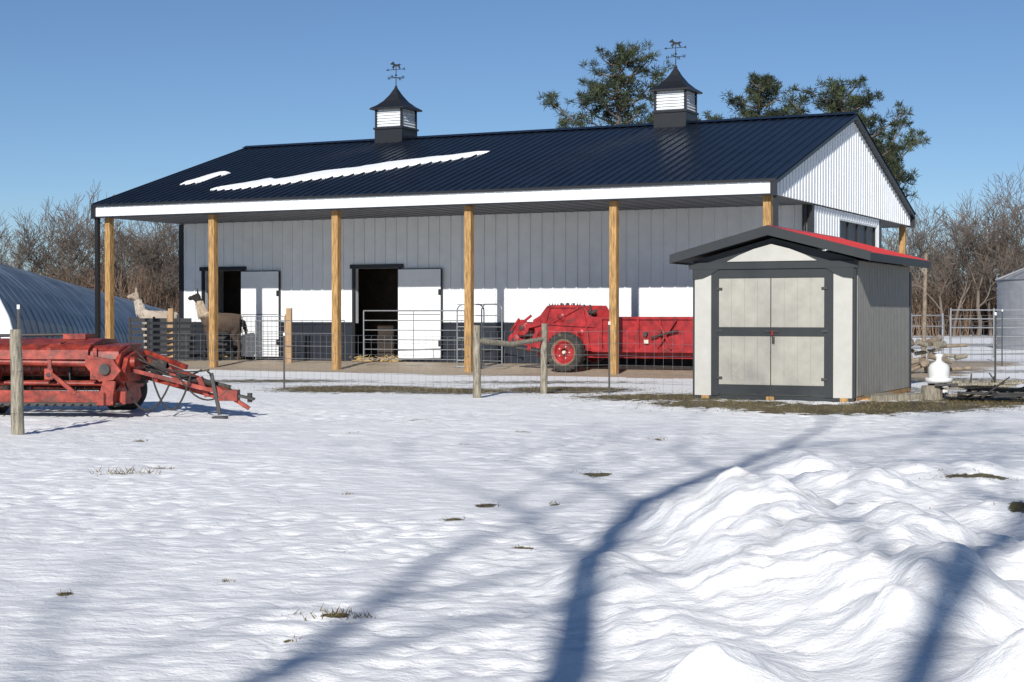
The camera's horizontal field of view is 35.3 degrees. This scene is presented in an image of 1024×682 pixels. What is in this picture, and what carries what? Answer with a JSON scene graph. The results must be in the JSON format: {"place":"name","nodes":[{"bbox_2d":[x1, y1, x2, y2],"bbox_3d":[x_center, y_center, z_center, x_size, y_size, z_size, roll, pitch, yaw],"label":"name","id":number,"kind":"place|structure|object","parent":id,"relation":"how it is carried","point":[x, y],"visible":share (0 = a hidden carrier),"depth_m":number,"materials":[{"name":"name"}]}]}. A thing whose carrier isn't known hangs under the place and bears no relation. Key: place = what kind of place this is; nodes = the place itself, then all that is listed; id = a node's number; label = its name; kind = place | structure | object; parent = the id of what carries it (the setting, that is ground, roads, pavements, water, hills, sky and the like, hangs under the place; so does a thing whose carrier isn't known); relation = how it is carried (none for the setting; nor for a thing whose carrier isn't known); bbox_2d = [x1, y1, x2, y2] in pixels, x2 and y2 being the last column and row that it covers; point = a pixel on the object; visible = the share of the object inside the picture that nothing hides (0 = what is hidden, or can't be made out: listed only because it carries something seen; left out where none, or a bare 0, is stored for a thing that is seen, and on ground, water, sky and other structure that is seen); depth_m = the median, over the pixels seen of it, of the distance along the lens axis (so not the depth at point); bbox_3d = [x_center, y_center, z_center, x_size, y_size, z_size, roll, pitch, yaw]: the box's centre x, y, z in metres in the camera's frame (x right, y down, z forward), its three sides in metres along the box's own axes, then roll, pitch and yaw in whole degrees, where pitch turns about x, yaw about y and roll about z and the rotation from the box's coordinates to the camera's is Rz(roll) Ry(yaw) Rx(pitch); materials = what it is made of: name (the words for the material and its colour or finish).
{"place":"outdoors","nodes":[
{"label":"outdoors","id":0,"kind":"place"},
{"bbox_2d":[0,334,1023,681],"bbox_3d":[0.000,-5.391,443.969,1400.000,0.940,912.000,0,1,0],"label":"snowy ground","id":1,"kind":"structure","parent":0,"point":[744,544],"depth_m":10.01,"materials":[{"name":"white snow"}]},
{"bbox_2d":[10,329,24,434],"bbox_3d":[-5.511,0.532,17.907,0.164,1.323,0.149,0,1,0],"label":"wooden fence post","id":2,"kind":"object","parent":1,"relation":"on","point":[17,402],"visible":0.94,"depth_m":17.85,"materials":[{"name":"grey wood"}]},
{"bbox_2d":[17,305,19,328],"bbox_3d":[-5.620,0.411,18.320,0.032,1.650,0.036,0,1,0],"label":"steel fence post","id":3,"kind":"object","parent":1,"relation":"on","point":[18,316],"visible":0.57,"depth_m":18.29,"materials":[{"name":"white metal"}]},
{"bbox_2d":[0,264,178,347],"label":"hoop house","id":4,"kind":"structure","parent":1,"relation":"on","point":[48,304],"depth_m":43.24,"materials":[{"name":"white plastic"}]},
{"bbox_2d":[0,333,254,417],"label":"hay mower conditioner","id":5,"kind":"object","parent":1,"relation":"on","point":[116,374],"visible":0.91,"depth_m":20.69,"materials":[{"name":"red paint"}]},
{"bbox_2d":[127,288,177,354],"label":"llama","id":6,"kind":"object","parent":1,"relation":"on","point":[141,311],"visible":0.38,"depth_m":44.23,"materials":[{"name":"fur"}]},
{"bbox_2d":[167,308,173,356],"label":"wooden gate post","id":7,"kind":"object","parent":1,"relation":"on","point":[170,316],"visible":0.61,"depth_m":41.06,"materials":[{"name":"brown wood"}]},
{"bbox_2d":[128,317,227,356],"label":"black corral panel","id":8,"kind":"object","parent":1,"relation":"on","point":[130,326],"visible":0.45,"depth_m":42.44,"materials":[{"name":"black metal"}]},
{"bbox_2d":[147,319,235,360],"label":"black corral panel","id":9,"kind":"object","parent":1,"relation":"on","point":[203,346],"visible":0.58,"depth_m":40.82,"materials":[{"name":"black metal"}]},
{"bbox_2d":[188,289,247,359],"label":"llama","id":10,"kind":"object","parent":1,"relation":"on","point":[230,322],"visible":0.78,"depth_m":40.25,"materials":[{"name":"fur"}]},
{"bbox_2d":[283,333,284,387],"bbox_3d":[-3.900,0.433,27.522,0.032,1.150,0.036,0,1,0],"label":"steel fence post","id":11,"kind":"object","parent":1,"relation":"on","point":[283,360],"visible":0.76,"depth_m":27.50,"materials":[{"name":"black metal"}]},
{"bbox_2d":[285,308,291,362],"bbox_3d":[-5.489,-0.032,39.510,0.160,1.550,0.100,0,1,20],"label":"wooden gate post","id":12,"kind":"object","parent":1,"relation":"on","point":[288,330],"visible":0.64,"depth_m":39.48,"materials":[{"name":"brown wood"}]},
{"bbox_2d":[242,316,284,357],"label":"wire panel gate","id":13,"kind":"structure","parent":12,"relation":"attached to","point":[263,336],"depth_m":39.95,"materials":[{"name":"grey metal"}]},
{"bbox_2d":[172,333,472,393],"bbox_3d":[-3.199,0.337,26.702,7.161,0.878,0.375,1,1,39],"label":"woven wire fence","id":14,"kind":"object","parent":1,"relation":"on","point":[326,371],"visible":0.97,"depth_m":26.74,"materials":[{"name":"grey metal"}]},
{"bbox_2d":[456,304,484,366],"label":"arched gate","id":15,"kind":"structure","parent":1,"relation":"on","point":[457,315],"depth_m":36.50,"materials":[{"name":"grey metal"}]},
{"bbox_2d":[473,325,480,397],"bbox_3d":[-0.531,0.386,24.307,0.131,1.252,0.132,0,1,0],"label":"wooden fence post","id":16,"kind":"object","parent":1,"relation":"on","point":[476,366],"visible":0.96,"depth_m":24.26,"materials":[{"name":"grey wood"}]},
{"bbox_2d":[480,337,543,346],"bbox_3d":[0.002,0.015,24.939,0.123,0.145,1.666,1,1,39],"label":"fence rail","id":17,"kind":"object","parent":16,"relation":"attached to","point":[506,343],"visible":1,"depth_m":24.82,"materials":[{"name":"grey wood"}]},
{"bbox_2d":[481,303,502,367],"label":"arched gate","id":18,"kind":"structure","parent":1,"relation":"on","point":[501,338],"depth_m":35.94,"materials":[{"name":"grey metal"}]},
{"bbox_2d":[91,39,915,374],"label":"pole barn","id":19,"kind":"structure","parent":1,"relation":"on","point":[391,225],"depth_m":38.41,"materials":[{"name":"grey metal"}]},
{"bbox_2d":[241,270,279,356],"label":"dutch door leaf","id":20,"kind":"structure","parent":19,"relation":"in","point":[260,290],"depth_m":41.29,"materials":[{"name":"white metal"}]},
{"bbox_2d":[255,320,344,360],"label":"tube gate","id":21,"kind":"structure","parent":19,"relation":"attached to","point":[298,333],"depth_m":37.95,"materials":[{"name":"grey metal"}]},
{"bbox_2d":[363,310,463,360],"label":"tube gate","id":22,"kind":"structure","parent":19,"relation":"attached to","point":[413,330],"depth_m":37.38,"materials":[{"name":"grey metal"}]},
{"bbox_2d":[398,268,442,358],"bbox_3d":[-2.244,-0.673,39.265,1.220,2.200,0.070,0,1,26],"label":"dutch door leaf","id":23,"kind":"structure","parent":19,"relation":"in","point":[418,288],"depth_m":39.23,"materials":[{"name":"white metal"}]},
{"bbox_2d":[840,221,875,246],"bbox_3d":[8.333,-1.092,38.873,0.070,3.450,3.600,0,1,26],"label":"window","id":24,"kind":"structure","parent":19,"relation":"in","point":[866,235],"depth_m":38.87,"materials":[{"name":"black glass"}]},
{"bbox_2d":[0,162,1023,335],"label":"distant tree line","id":25,"kind":"object","parent":1,"relation":"on","point":[146,269],"visible":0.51,"depth_m":101.79,"materials":[{"name":"brown plant"}]},
{"bbox_2d":[56,384,1023,642],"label":"dead grass tufts","id":26,"kind":"object","parent":1,"relation":"on","point":[348,388],"visible":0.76,"depth_m":22.58,"materials":[{"name":"brown plant"}]},
{"bbox_2d":[540,324,547,393],"bbox_3d":[0.505,0.358,25.607,0.130,1.272,0.125,0,1,0],"label":"wooden fence post","id":27,"kind":"object","parent":1,"relation":"on","point":[543,366],"visible":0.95,"depth_m":25.56,"materials":[{"name":"grey wood"}]},
{"bbox_2d":[481,331,691,393],"bbox_3d":[1.110,0.334,24.958,3.282,0.974,1.303,0,1,0],"label":"woven wire fence","id":28,"kind":"object","parent":1,"relation":"on","point":[621,355],"visible":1,"depth_m":24.95,"materials":[{"name":"grey metal"}]},
{"bbox_2d":[508,303,692,372],"bbox_3d":[3.140,-0.073,34.801,6.500,1.524,1.961,0,1,26],"label":"manure spreader","id":29,"kind":"object","parent":1,"relation":"on","point":[575,322],"visible":0.78,"depth_m":34.69,"materials":[{"name":"red paint"}]},
{"bbox_2d":[538,39,677,127],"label":"pine tree","id":30,"kind":"object","parent":1,"relation":"on","point":[599,92],"visible":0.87,"depth_m":54.72,"materials":[{"name":"green plant"}]},
{"bbox_2d":[608,322,609,393],"bbox_3d":[1.550,0.365,25.621,0.032,1.350,0.036,0,1,0],"label":"steel fence post","id":31,"kind":"object","parent":1,"relation":"on","point":[608,358],"visible":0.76,"depth_m":25.60,"materials":[{"name":"black metal"}]},
{"bbox_2d":[697,70,810,119],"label":"pine tree","id":32,"kind":"object","parent":1,"relation":"on","point":[760,93],"visible":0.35,"depth_m":55.55,"materials":[{"name":"green plant"}]},
{"bbox_2d":[669,225,930,401],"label":"storage shed","id":33,"kind":"structure","parent":1,"relation":"on","point":[781,313],"depth_m":23.68,"materials":[{"name":"wood"}]},
{"bbox_2d":[781,74,925,174],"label":"pine tree","id":34,"kind":"object","parent":1,"relation":"on","point":[837,96],"visible":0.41,"depth_m":53.62,"materials":[{"name":"green plant"}]},
{"bbox_2d":[871,105,930,202],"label":"pine tree","id":35,"kind":"object","parent":1,"relation":"on","point":[902,178],"visible":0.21,"depth_m":56.82,"materials":[{"name":"green plant"}]},
{"bbox_2d":[863,392,943,401],"bbox_3d":[5.715,0.825,23.700,1.023,0.120,1.360,1,1,36],"label":"landscape timber","id":36,"kind":"object","parent":1,"relation":"on","point":[886,396],"visible":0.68,"depth_m":23.45,"materials":[{"name":"brown wood"}]},
{"bbox_2d":[919,253,927,368],"bbox_3d":[9.510,-0.696,37.531,0.361,2.702,0.112,0,1,22],"label":"dead snag","id":37,"kind":"object","parent":1,"relation":"on","point":[924,311],"visible":0.65,"depth_m":37.45,"materials":[{"name":"brown wood"}]},
{"bbox_2d":[911,313,943,355],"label":"pasture gate","id":38,"kind":"structure","parent":1,"relation":"on","point":[942,351],"depth_m":39.22,"materials":[{"name":"metal"}]},
{"bbox_2d":[921,385,942,399],"bbox_3d":[6.170,0.807,23.615,0.312,0.305,0.320,0,1,0],"label":"tree stump","id":39,"kind":"object","parent":1,"relation":"on","point":[931,392],"visible":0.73,"depth_m":23.49,"materials":[{"name":"brown wood"}]},
{"bbox_2d":[925,354,952,382],"bbox_3d":[6.350,0.403,23.909,0.400,0.425,0.400,0,1,0],"label":"poultry waterer","id":40,"kind":"object","parent":39,"relation":"on","point":[938,370],"visible":1,"depth_m":23.79,"materials":[{"name":"white plastic"}]},
{"bbox_2d":[911,334,971,372],"bbox_3d":[8.876,0.329,34.559,1.834,0.942,1.241,0,1,-10],"label":"log pile","id":41,"kind":"object","parent":1,"relation":"on","point":[918,363],"visible":0.43,"depth_m":34.33,"materials":[{"name":"brown wood"}]},
{"bbox_2d":[938,383,948,398],"bbox_3d":[6.420,0.745,23.914,0.180,0.320,0.175,0,1,0],"label":"white pipe stand","id":42,"kind":"object","parent":1,"relation":"on","point":[945,392],"visible":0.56,"depth_m":23.84,"materials":[{"name":"plastic"}]},
{"bbox_2d":[952,380,975,391],"bbox_3d":[6.825,0.728,24.591,0.550,0.250,0.450,0,1,10],"label":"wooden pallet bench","id":43,"kind":"object","parent":1,"relation":"on","point":[957,381],"visible":0.17,"depth_m":24.38,"materials":[{"name":"grey wood"}]},
{"bbox_2d":[911,321,1017,391],"bbox_3d":[8.149,0.244,25.806,3.304,1.125,1.404,0,1,0],"label":"woven wire fence","id":44,"kind":"object","parent":1,"relation":"on","point":[949,361],"visible":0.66,"depth_m":25.77,"materials":[{"name":"grey metal"}]},
{"bbox_2d":[928,373,1023,398],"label":"lumber pile","id":45,"kind":"object","parent":1,"relation":"on","point":[1003,388],"visible":1,"depth_m":23.33,"materials":[{"name":"wood"}]},
{"bbox_2d":[928,315,1023,362],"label":"woven wire fence","id":46,"kind":"object","parent":1,"relation":"on","point":[981,345],"visible":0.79,"depth_m":39.80,"materials":[{"name":"grey metal"}]},
{"bbox_2d":[950,308,1023,357],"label":"pasture gate","id":47,"kind":"structure","parent":1,"relation":"on","point":[951,318],"depth_m":43.65,"materials":[{"name":"metal"}]},
{"bbox_2d":[994,312,996,379],"bbox_3d":[7.550,0.298,25.119,0.032,1.500,0.036,0,1,0],"label":"steel fence post","id":48,"kind":"object","parent":1,"relation":"on","point":[995,315],"visible":0.76,"depth_m":25.10,"materials":[{"name":"black metal"}]},
{"bbox_2d":[1001,309,1002,365],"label":"steel fence post","id":49,"kind":"object","parent":1,"relation":"on","point":[1002,341],"visible":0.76,"depth_m":40.01,"materials":[{"name":"grey metal"}]},
{"bbox_2d":[995,267,1023,349],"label":"grain bin","id":50,"kind":"object","parent":1,"relation":"on","point":[1010,290],"visible":0.84,"depth_m":59.17,"materials":[{"name":"metal"}]},
{"bbox_2d":[0,0,1023,297],"label":"sky","id":51,"kind":"structure","parent":0,"point":[124,95],"materials":[{"name":"blue"}]}
]}

